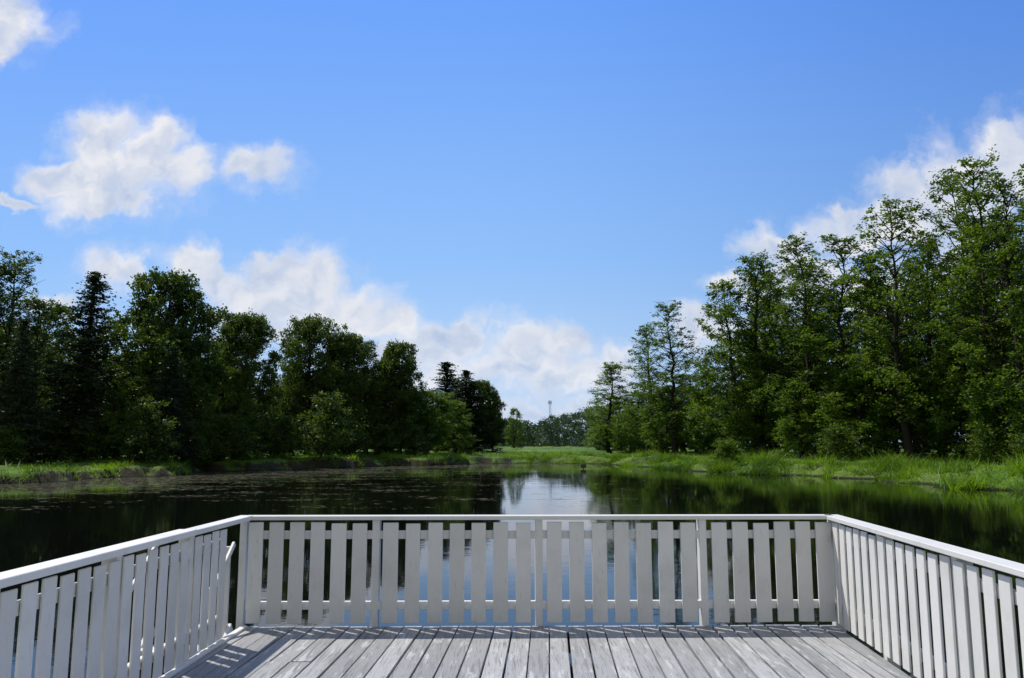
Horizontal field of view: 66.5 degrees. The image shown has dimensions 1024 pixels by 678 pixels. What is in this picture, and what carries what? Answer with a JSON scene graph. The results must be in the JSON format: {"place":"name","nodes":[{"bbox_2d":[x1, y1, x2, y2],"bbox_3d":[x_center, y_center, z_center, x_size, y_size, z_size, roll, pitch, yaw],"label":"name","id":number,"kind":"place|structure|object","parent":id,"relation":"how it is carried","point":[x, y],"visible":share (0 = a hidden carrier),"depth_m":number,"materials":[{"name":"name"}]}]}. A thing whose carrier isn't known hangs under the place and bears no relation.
{"place":"outdoors","nodes":[
{"label":"outdoors","id":0,"kind":"place"},
{"bbox_2d":[0,463,1023,677],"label":"water","id":1,"kind":"structure","parent":0,"point":[41,522],"depth_m":28.36,"materials":[{"name":"black liquid"}]},
{"bbox_2d":[127,542,235,677],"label":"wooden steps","id":2,"kind":"structure","parent":1,"relation":"in","point":[227,628],"depth_m":6.98,"materials":[{"name":"white paint"}]},
{"bbox_2d":[171,625,910,677],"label":"wooden deck","id":3,"kind":"structure","parent":1,"relation":"in","point":[771,651],"depth_m":6.02,"materials":[{"name":"grey wood"}]},
{"bbox_2d":[0,529,196,677],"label":"wooden railing","id":4,"kind":"object","parent":3,"relation":"on","point":[109,584],"visible":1,"depth_m":4.62,"materials":[{"name":"white paint"}]},
{"bbox_2d":[172,515,253,668],"bbox_3d":[-2.400,2.103,6.332,0.150,1.215,1.210,0,-8,1],"label":"wooden railing","id":5,"kind":"object","parent":3,"relation":"on","point":[214,549],"visible":0.84,"depth_m":6.04,"materials":[{"name":"white paint"}]},
{"bbox_2d":[236,521,249,628],"bbox_3d":[-2.405,3.027,6.853,0.084,2.822,0.084,0,-8,0],"label":"corner post","id":6,"kind":"object","parent":3,"relation":"attached to","point":[242,577],"depth_m":6.95,"materials":[{"name":"white paint"}]},
{"bbox_2d":[245,514,835,626],"bbox_3d":[0.262,2.193,6.988,5.286,1.211,0.145,0,-8,-1],"label":"wooden railing","id":7,"kind":"object","parent":3,"relation":"on","point":[600,604],"visible":0.94,"depth_m":6.96,"materials":[{"name":"white paint"}]},
{"bbox_2d":[827,520,845,631],"bbox_3d":[2.930,3.038,6.933,0.110,2.822,0.110,0,-8,0],"label":"corner post","id":8,"kind":"object","parent":3,"relation":"attached to","point":[839,626],"depth_m":7.01,"materials":[{"name":"white paint"}]},
{"bbox_2d":[825,514,1023,677],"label":"wooden railing","id":9,"kind":"object","parent":3,"relation":"on","point":[960,572],"visible":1,"depth_m":5.13,"materials":[{"name":"white paint"}]},
{"bbox_2d":[0,444,1023,493],"bbox_3d":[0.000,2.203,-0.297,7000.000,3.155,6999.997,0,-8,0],"label":"ground","id":10,"kind":"structure","parent":0,"point":[52,476],"depth_m":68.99,"materials":[{"name":"green plant"}]},
{"bbox_2d":[0,425,32,464],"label":"bush","id":11,"kind":"object","parent":10,"relation":"on","point":[8,438],"visible":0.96,"depth_m":57.53,"materials":[{"name":"green plant"}]},
{"bbox_2d":[0,329,37,395],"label":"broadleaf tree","id":12,"kind":"object","parent":10,"relation":"on","point":[1,348],"visible":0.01,"depth_m":84.39,"materials":[{"name":"green plant"}]},
{"bbox_2d":[0,255,45,433],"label":"alder tree","id":13,"kind":"object","parent":10,"relation":"on","point":[4,270],"visible":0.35,"depth_m":65.16,"materials":[{"name":"green plant"}]},
{"bbox_2d":[0,246,49,410],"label":"alder tree","id":14,"kind":"object","parent":10,"relation":"on","point":[30,261],"visible":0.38,"depth_m":67.00,"materials":[{"name":"green plant"}]},
{"bbox_2d":[0,328,57,432],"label":"young tree","id":15,"kind":"object","parent":10,"relation":"on","point":[39,361],"visible":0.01,"depth_m":83.22,"materials":[{"name":"green plant"}]},
{"bbox_2d":[0,319,73,464],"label":"spruce tree","id":16,"kind":"object","parent":10,"relation":"on","point":[18,369],"visible":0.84,"depth_m":59.92,"materials":[{"name":"green plant"}]},
{"bbox_2d":[0,296,89,462],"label":"alder tree","id":17,"kind":"object","parent":10,"relation":"on","point":[42,305],"visible":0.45,"depth_m":64.00,"materials":[{"name":"green plant"}]},
{"bbox_2d":[18,409,81,463],"bbox_3d":[-37.641,8.070,63.377,5.849,5.076,7.167,-1,-8,7],"label":"bush","id":18,"kind":"object","parent":10,"relation":"on","point":[42,460],"visible":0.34,"depth_m":62.85,"materials":[{"name":"green plant"}]},
{"bbox_2d":[19,294,109,458],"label":"young tree","id":19,"kind":"object","parent":10,"relation":"on","point":[60,311],"visible":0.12,"depth_m":74.17,"materials":[{"name":"green plant"}]},
{"bbox_2d":[26,271,137,464],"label":"spruce tree","id":20,"kind":"object","parent":10,"relation":"on","point":[87,366],"visible":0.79,"depth_m":65.34,"materials":[{"name":"green plant"}]},
{"bbox_2d":[78,312,147,457],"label":"young tree","id":21,"kind":"object","parent":10,"relation":"on","point":[113,323],"visible":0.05,"depth_m":76.09,"materials":[{"name":"green plant"}]},
{"bbox_2d":[86,374,160,459],"bbox_3d":[-31.877,6.663,65.361,6.393,7.704,6.873,-6,-10,40],"label":"young tree","id":22,"kind":"object","parent":10,"relation":"on","point":[130,385],"visible":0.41,"depth_m":64.68,"materials":[{"name":"green plant"}]},
{"bbox_2d":[107,396,180,463],"bbox_3d":[-28.731,7.406,61.737,6.342,6.018,5.203,-7,-11,43],"label":"bush","id":23,"kind":"object","parent":10,"relation":"on","point":[139,438],"visible":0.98,"depth_m":61.54,"materials":[{"name":"green plant"}]},
{"bbox_2d":[123,345,201,465],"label":"spruce tree","id":24,"kind":"object","parent":10,"relation":"on","point":[174,373],"visible":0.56,"depth_m":65.61,"materials":[{"name":"green plant"}]},
{"bbox_2d":[149,417,176,461],"bbox_3d":[-28.449,8.380,63.371,2.438,4.073,2.991,3,-8,-20],"label":"bush","id":25,"kind":"object","parent":10,"relation":"on","point":[166,451],"visible":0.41,"depth_m":63.07,"materials":[{"name":"green plant"}]},
{"bbox_2d":[94,266,240,453],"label":"broadleaf tree","id":26,"kind":"object","parent":10,"relation":"on","point":[156,334],"visible":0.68,"depth_m":71.57,"materials":[{"name":"green plant"}]},
{"bbox_2d":[172,357,220,461],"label":"young tree","id":27,"kind":"object","parent":10,"relation":"on","point":[196,365],"visible":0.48,"depth_m":69.79,"materials":[{"name":"green plant"}]},
{"bbox_2d":[187,307,239,458],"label":"alder tree","id":28,"kind":"object","parent":10,"relation":"on","point":[215,343],"visible":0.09,"depth_m":80.04,"materials":[{"name":"green plant"}]},
{"bbox_2d":[187,411,259,464],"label":"bush","id":29,"kind":"object","parent":10,"relation":"on","point":[222,428],"visible":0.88,"depth_m":69.80,"materials":[{"name":"green plant"}]},
{"bbox_2d":[199,326,263,457],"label":"alder tree","id":30,"kind":"object","parent":10,"relation":"on","point":[239,369],"visible":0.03,"depth_m":84.61,"materials":[{"name":"green plant"}]},
{"bbox_2d":[209,366,263,458],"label":"young tree","id":31,"kind":"object","parent":10,"relation":"on","point":[230,394],"visible":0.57,"depth_m":73.97,"materials":[{"name":"green plant"}]},
{"bbox_2d":[208,307,284,442],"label":"broadleaf tree","id":32,"kind":"object","parent":10,"relation":"on","point":[247,347],"visible":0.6,"depth_m":77.49,"materials":[{"name":"green plant"}]},
{"bbox_2d":[223,422,272,459],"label":"bush","id":33,"kind":"object","parent":10,"relation":"on","point":[244,455],"visible":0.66,"depth_m":71.20,"materials":[{"name":"green plant"}]},
{"bbox_2d":[251,392,270,453],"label":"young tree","id":34,"kind":"object","parent":10,"relation":"on","point":[264,417],"visible":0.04,"depth_m":97.00,"materials":[{"name":"green plant"}]},
{"bbox_2d":[251,387,280,453],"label":"young tree","id":35,"kind":"object","parent":10,"relation":"on","point":[262,432],"visible":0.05,"depth_m":96.24,"materials":[{"name":"green plant"}]},
{"bbox_2d":[261,406,294,453],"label":"young tree","id":36,"kind":"object","parent":10,"relation":"on","point":[266,435],"visible":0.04,"depth_m":95.87,"materials":[{"name":"green plant"}]},
{"bbox_2d":[255,413,315,456],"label":"bush","id":37,"kind":"object","parent":10,"relation":"on","point":[285,427],"visible":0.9,"depth_m":77.01,"materials":[{"name":"green plant"}]},
{"bbox_2d":[271,364,304,455],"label":"young tree","id":38,"kind":"object","parent":10,"relation":"on","point":[284,442],"visible":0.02,"depth_m":94.53,"materials":[{"name":"green plant"}]},
{"bbox_2d":[267,313,355,455],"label":"broadleaf tree","id":39,"kind":"object","parent":10,"relation":"on","point":[310,332],"visible":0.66,"depth_m":89.93,"materials":[{"name":"green plant"}]},
{"bbox_2d":[284,389,368,460],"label":"bush","id":40,"kind":"object","parent":10,"relation":"on","point":[328,435],"visible":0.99,"depth_m":79.14,"materials":[{"name":"green plant"}]},
{"bbox_2d":[312,368,366,455],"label":"young tree","id":41,"kind":"object","parent":10,"relation":"on","point":[347,397],"visible":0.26,"depth_m":89.83,"materials":[{"name":"green plant"}]},
{"bbox_2d":[306,330,378,452],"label":"broadleaf tree","id":42,"kind":"object","parent":10,"relation":"on","point":[359,357],"visible":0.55,"depth_m":93.25,"materials":[{"name":"green plant"}]},
{"bbox_2d":[317,417,386,457],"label":"bush","id":43,"kind":"object","parent":10,"relation":"on","point":[355,447],"visible":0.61,"depth_m":84.74,"materials":[{"name":"green plant"}]},
{"bbox_2d":[348,339,394,453],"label":"alder tree","id":44,"kind":"object","parent":10,"relation":"on","point":[370,361],"visible":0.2,"depth_m":97.20,"materials":[{"name":"green plant"}]},
{"bbox_2d":[361,423,414,455],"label":"bush","id":45,"kind":"object","parent":10,"relation":"on","point":[390,441],"visible":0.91,"depth_m":91.23,"materials":[{"name":"green plant"}]},
{"bbox_2d":[360,358,425,453],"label":"young tree","id":46,"kind":"object","parent":10,"relation":"on","point":[379,376],"visible":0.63,"depth_m":95.12,"materials":[{"name":"green plant"}]},
{"bbox_2d":[370,338,431,454],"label":"broadleaf tree","id":47,"kind":"object","parent":10,"relation":"on","point":[397,352],"visible":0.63,"depth_m":96.85,"materials":[{"name":"green plant"}]},
{"bbox_2d":[394,424,437,454],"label":"bush","id":48,"kind":"object","parent":10,"relation":"on","point":[414,443],"visible":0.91,"depth_m":93.22,"materials":[{"name":"green plant"}]},
{"bbox_2d":[396,389,459,453],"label":"broadleaf tree","id":49,"kind":"object","parent":10,"relation":"on","point":[428,418],"visible":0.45,"depth_m":100.03,"materials":[{"name":"green plant"}]},
{"bbox_2d":[430,399,480,453],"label":"young tree","id":50,"kind":"object","parent":10,"relation":"on","point":[458,445],"visible":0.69,"depth_m":106.74,"materials":[{"name":"green plant"}]},
{"bbox_2d":[425,361,489,451],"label":"spruce tree","id":51,"kind":"object","parent":10,"relation":"on","point":[447,373],"visible":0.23,"depth_m":123.42,"materials":[{"name":"green plant"}]},
{"bbox_2d":[431,380,498,451],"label":"spruce tree","id":52,"kind":"object","parent":10,"relation":"on","point":[452,398],"visible":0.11,"depth_m":121.45,"materials":[{"name":"green plant"}]},
{"bbox_2d":[432,370,508,451],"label":"spruce tree","id":53,"kind":"object","parent":10,"relation":"on","point":[476,429],"visible":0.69,"depth_m":116.87,"materials":[{"name":"green plant"}]},
{"bbox_2d":[458,379,502,451],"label":"broadleaf tree","id":54,"kind":"object","parent":10,"relation":"on","point":[486,388],"visible":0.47,"depth_m":118.83,"materials":[{"name":"green plant"}]},
{"bbox_2d":[480,392,507,451],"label":"broadleaf tree","id":55,"kind":"object","parent":10,"relation":"on","point":[502,420],"visible":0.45,"depth_m":120.66,"materials":[{"name":"green plant"}]},
{"bbox_2d":[503,407,527,448],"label":"young tree","id":56,"kind":"object","parent":10,"relation":"on","point":[520,431],"visible":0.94,"depth_m":158.58,"materials":[{"name":"green plant"}]},
{"bbox_2d":[579,361,643,452],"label":"alder tree","id":57,"kind":"object","parent":10,"relation":"on","point":[598,436],"visible":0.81,"depth_m":111.49,"materials":[{"name":"green plant"}]},
{"bbox_2d":[586,395,641,448],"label":"alder tree","id":58,"kind":"object","parent":10,"relation":"on","point":[615,412],"visible":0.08,"depth_m":129.43,"materials":[{"name":"green plant"}]},
{"bbox_2d":[218,371,1017,450],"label":"distant wood","id":59,"kind":"object","parent":10,"relation":"on","point":[543,431],"visible":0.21,"depth_m":276.39,"materials":[{"name":"green plant"}]},
{"bbox_2d":[607,404,644,453],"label":"young tree","id":60,"kind":"object","parent":10,"relation":"on","point":[633,446],"visible":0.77,"depth_m":105.00,"materials":[{"name":"green plant"}]},
{"bbox_2d":[598,391,669,451],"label":"alder tree","id":61,"kind":"object","parent":10,"relation":"on","point":[635,402],"visible":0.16,"depth_m":119.32,"materials":[{"name":"green plant"}]},
{"bbox_2d":[616,324,688,451],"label":"alder tree","id":62,"kind":"object","parent":10,"relation":"on","point":[644,333],"visible":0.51,"depth_m":102.31,"materials":[{"name":"green plant"}]},
{"bbox_2d":[637,382,690,453],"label":"young tree","id":63,"kind":"object","parent":10,"relation":"on","point":[649,435],"visible":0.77,"depth_m":97.04,"materials":[{"name":"green plant"}]},
{"bbox_2d":[628,300,710,453],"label":"alder tree","id":64,"kind":"object","parent":10,"relation":"on","point":[674,418],"visible":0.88,"depth_m":95.48,"materials":[{"name":"green plant"}]},
{"bbox_2d":[642,373,709,451],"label":"alder tree","id":65,"kind":"object","parent":10,"relation":"on","point":[689,382],"visible":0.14,"depth_m":110.47,"materials":[{"name":"green plant"}]},
{"bbox_2d":[654,411,722,451],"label":"alder tree","id":66,"kind":"object","parent":10,"relation":"on","point":[687,446],"visible":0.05,"depth_m":109.00,"materials":[{"name":"green plant"}]},
{"bbox_2d":[678,391,728,455],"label":"young tree","id":67,"kind":"object","parent":10,"relation":"on","point":[701,445],"visible":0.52,"depth_m":90.99,"materials":[{"name":"green plant"}]},
{"bbox_2d":[685,354,730,449],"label":"alder tree","id":68,"kind":"object","parent":10,"relation":"on","point":[705,379],"visible":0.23,"depth_m":95.86,"materials":[{"name":"green plant"}]},
{"bbox_2d":[690,365,757,450],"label":"alder tree","id":69,"kind":"object","parent":10,"relation":"on","point":[718,394],"visible":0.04,"depth_m":103.94,"materials":[{"name":"green plant"}]},
{"bbox_2d":[704,438,744,465],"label":"bush","id":70,"kind":"object","parent":10,"relation":"on","point":[727,446],"visible":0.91,"depth_m":69.07,"materials":[{"name":"green plant"}]},
{"bbox_2d":[680,277,778,454],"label":"alder tree","id":71,"kind":"object","parent":10,"relation":"on","point":[721,288],"visible":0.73,"depth_m":85.22,"materials":[{"name":"green plant"}]},
{"bbox_2d":[693,249,817,454],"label":"alder tree","id":72,"kind":"object","parent":10,"relation":"on","point":[752,284],"visible":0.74,"depth_m":83.31,"materials":[{"name":"green plant"}]},
{"bbox_2d":[720,351,792,453],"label":"young tree","id":73,"kind":"object","parent":10,"relation":"on","point":[767,428],"visible":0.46,"depth_m":82.90,"materials":[{"name":"green plant"}]},
{"bbox_2d":[719,270,802,454],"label":"alder tree","id":74,"kind":"object","parent":10,"relation":"on","point":[760,303],"visible":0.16,"depth_m":88.62,"materials":[{"name":"green plant"}]},
{"bbox_2d":[725,298,800,452],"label":"alder tree","id":75,"kind":"object","parent":10,"relation":"on","point":[771,448],"visible":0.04,"depth_m":99.55,"materials":[{"name":"green plant"}]},
{"bbox_2d":[741,293,797,453],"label":"alder tree","id":76,"kind":"object","parent":10,"relation":"on","point":[779,359],"visible":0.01,"depth_m":99.69,"materials":[{"name":"green plant"}]},
{"bbox_2d":[751,231,840,457],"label":"alder tree","id":77,"kind":"object","parent":10,"relation":"on","point":[816,327],"visible":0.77,"depth_m":78.36,"materials":[{"name":"green plant"}]},
{"bbox_2d":[768,379,824,458],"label":"young tree","id":78,"kind":"object","parent":10,"relation":"on","point":[783,429],"visible":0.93,"depth_m":75.03,"materials":[{"name":"green plant"}]},
{"bbox_2d":[757,250,858,456],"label":"alder tree","id":79,"kind":"object","parent":10,"relation":"on","point":[771,325],"visible":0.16,"depth_m":84.61,"materials":[{"name":"green plant"}]},
{"bbox_2d":[792,347,852,456],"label":"young tree","id":80,"kind":"object","parent":10,"relation":"on","point":[803,369],"visible":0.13,"depth_m":80.19,"materials":[{"name":"green plant"}]},
{"bbox_2d":[808,294,860,419],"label":"alder tree","id":81,"kind":"object","parent":10,"relation":"on","point":[847,341],"visible":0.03,"depth_m":91.88,"materials":[{"name":"green plant"}]},
{"bbox_2d":[812,422,872,460],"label":"bush","id":82,"kind":"object","parent":10,"relation":"on","point":[837,434],"visible":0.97,"depth_m":67.31,"materials":[{"name":"green plant"}]},
{"bbox_2d":[786,234,906,458],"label":"alder tree","id":83,"kind":"object","parent":10,"relation":"on","point":[844,413],"visible":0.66,"depth_m":74.76,"materials":[{"name":"green plant"}]},
{"bbox_2d":[806,366,895,459],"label":"young tree","id":84,"kind":"object","parent":10,"relation":"on","point":[865,423],"visible":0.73,"depth_m":71.03,"materials":[{"name":"green plant"}]},
{"bbox_2d":[839,291,879,442],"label":"alder tree","id":85,"kind":"object","parent":10,"relation":"on","point":[861,336],"visible":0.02,"depth_m":96.97,"materials":[{"name":"green plant"}]},
{"bbox_2d":[845,277,899,430],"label":"alder tree","id":86,"kind":"object","parent":10,"relation":"on","point":[862,342],"visible":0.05,"depth_m":93.93,"materials":[{"name":"green plant"}]},
{"bbox_2d":[812,246,939,456],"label":"alder tree","id":87,"kind":"object","parent":10,"relation":"on","point":[870,308],"visible":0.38,"depth_m":74.78,"materials":[{"name":"green plant"}]},
{"bbox_2d":[851,281,924,451],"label":"alder tree","id":88,"kind":"object","parent":10,"relation":"on","point":[894,444],"visible":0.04,"depth_m":91.23,"materials":[{"name":"green plant"}]},
{"bbox_2d":[830,194,963,458],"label":"alder tree","id":89,"kind":"object","parent":10,"relation":"on","point":[899,392],"visible":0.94,"depth_m":68.42,"materials":[{"name":"green plant"}]},
{"bbox_2d":[855,342,952,457],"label":"young tree","id":90,"kind":"object","parent":10,"relation":"on","point":[893,434],"visible":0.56,"depth_m":69.30,"materials":[{"name":"green plant"}]},
{"bbox_2d":[884,264,944,451],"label":"alder tree","id":91,"kind":"object","parent":10,"relation":"on","point":[901,276],"visible":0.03,"depth_m":94.13,"materials":[{"name":"green plant"}]},
{"bbox_2d":[883,288,954,452],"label":"alder tree","id":92,"kind":"object","parent":10,"relation":"on","point":[916,355],"visible":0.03,"depth_m":91.89,"materials":[{"name":"green plant"}]},
{"bbox_2d":[905,271,952,451],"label":"alder tree","id":93,"kind":"object","parent":10,"relation":"on","point":[932,341],"visible":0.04,"depth_m":92.46,"materials":[{"name":"green plant"}]},
{"bbox_2d":[876,228,994,457],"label":"alder tree","id":94,"kind":"object","parent":10,"relation":"on","point":[928,285],"visible":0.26,"depth_m":72.28,"materials":[{"name":"green plant"}]},
{"bbox_2d":[898,165,1005,461],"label":"alder tree","id":95,"kind":"object","parent":10,"relation":"on","point":[950,256],"visible":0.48,"depth_m":67.52,"materials":[{"name":"green plant"}]},
{"bbox_2d":[922,330,1000,461],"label":"young tree","id":96,"kind":"object","parent":10,"relation":"on","point":[944,432],"visible":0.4,"depth_m":65.92,"materials":[{"name":"green plant"}]},
{"bbox_2d":[922,221,1016,441],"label":"alder tree","id":97,"kind":"object","parent":10,"relation":"on","point":[945,303],"visible":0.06,"depth_m":72.79,"materials":[{"name":"green plant"}]},
{"bbox_2d":[922,144,1023,457],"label":"alder tree","id":98,"kind":"object","parent":10,"relation":"on","point":[963,217],"visible":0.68,"depth_m":62.58,"materials":[{"name":"green plant"}]},
{"bbox_2d":[935,171,1023,417],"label":"alder tree","id":99,"kind":"object","parent":10,"relation":"on","point":[1009,294],"visible":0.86,"depth_m":59.82,"materials":[{"name":"green plant"}]},
{"bbox_2d":[944,212,1023,455],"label":"alder tree","id":100,"kind":"object","parent":10,"relation":"on","point":[1001,297],"visible":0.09,"depth_m":69.17,"materials":[{"name":"green plant"}]},
{"bbox_2d":[959,423,1023,464],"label":"bush","id":101,"kind":"object","parent":10,"relation":"on","point":[988,433],"visible":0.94,"depth_m":59.46,"materials":[{"name":"green plant"}]},
{"bbox_2d":[960,317,1023,462],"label":"young tree","id":102,"kind":"object","parent":10,"relation":"on","point":[986,414],"visible":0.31,"depth_m":61.32,"materials":[{"name":"green plant"}]},
{"bbox_2d":[985,163,1023,433],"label":"alder tree","id":103,"kind":"object","parent":10,"relation":"on","point":[1010,245],"visible":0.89,"depth_m":57.17,"materials":[{"name":"green plant"}]},
{"bbox_2d":[1000,416,1023,458],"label":"bush","id":104,"kind":"object","parent":10,"relation":"on","point":[1017,445],"visible":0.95,"depth_m":55.53,"materials":[{"name":"green plant"}]},
{"bbox_2d":[0,0,1023,443],"label":"sky","id":105,"kind":"structure","parent":0,"point":[505,191],"materials":[{"name":"blue"}]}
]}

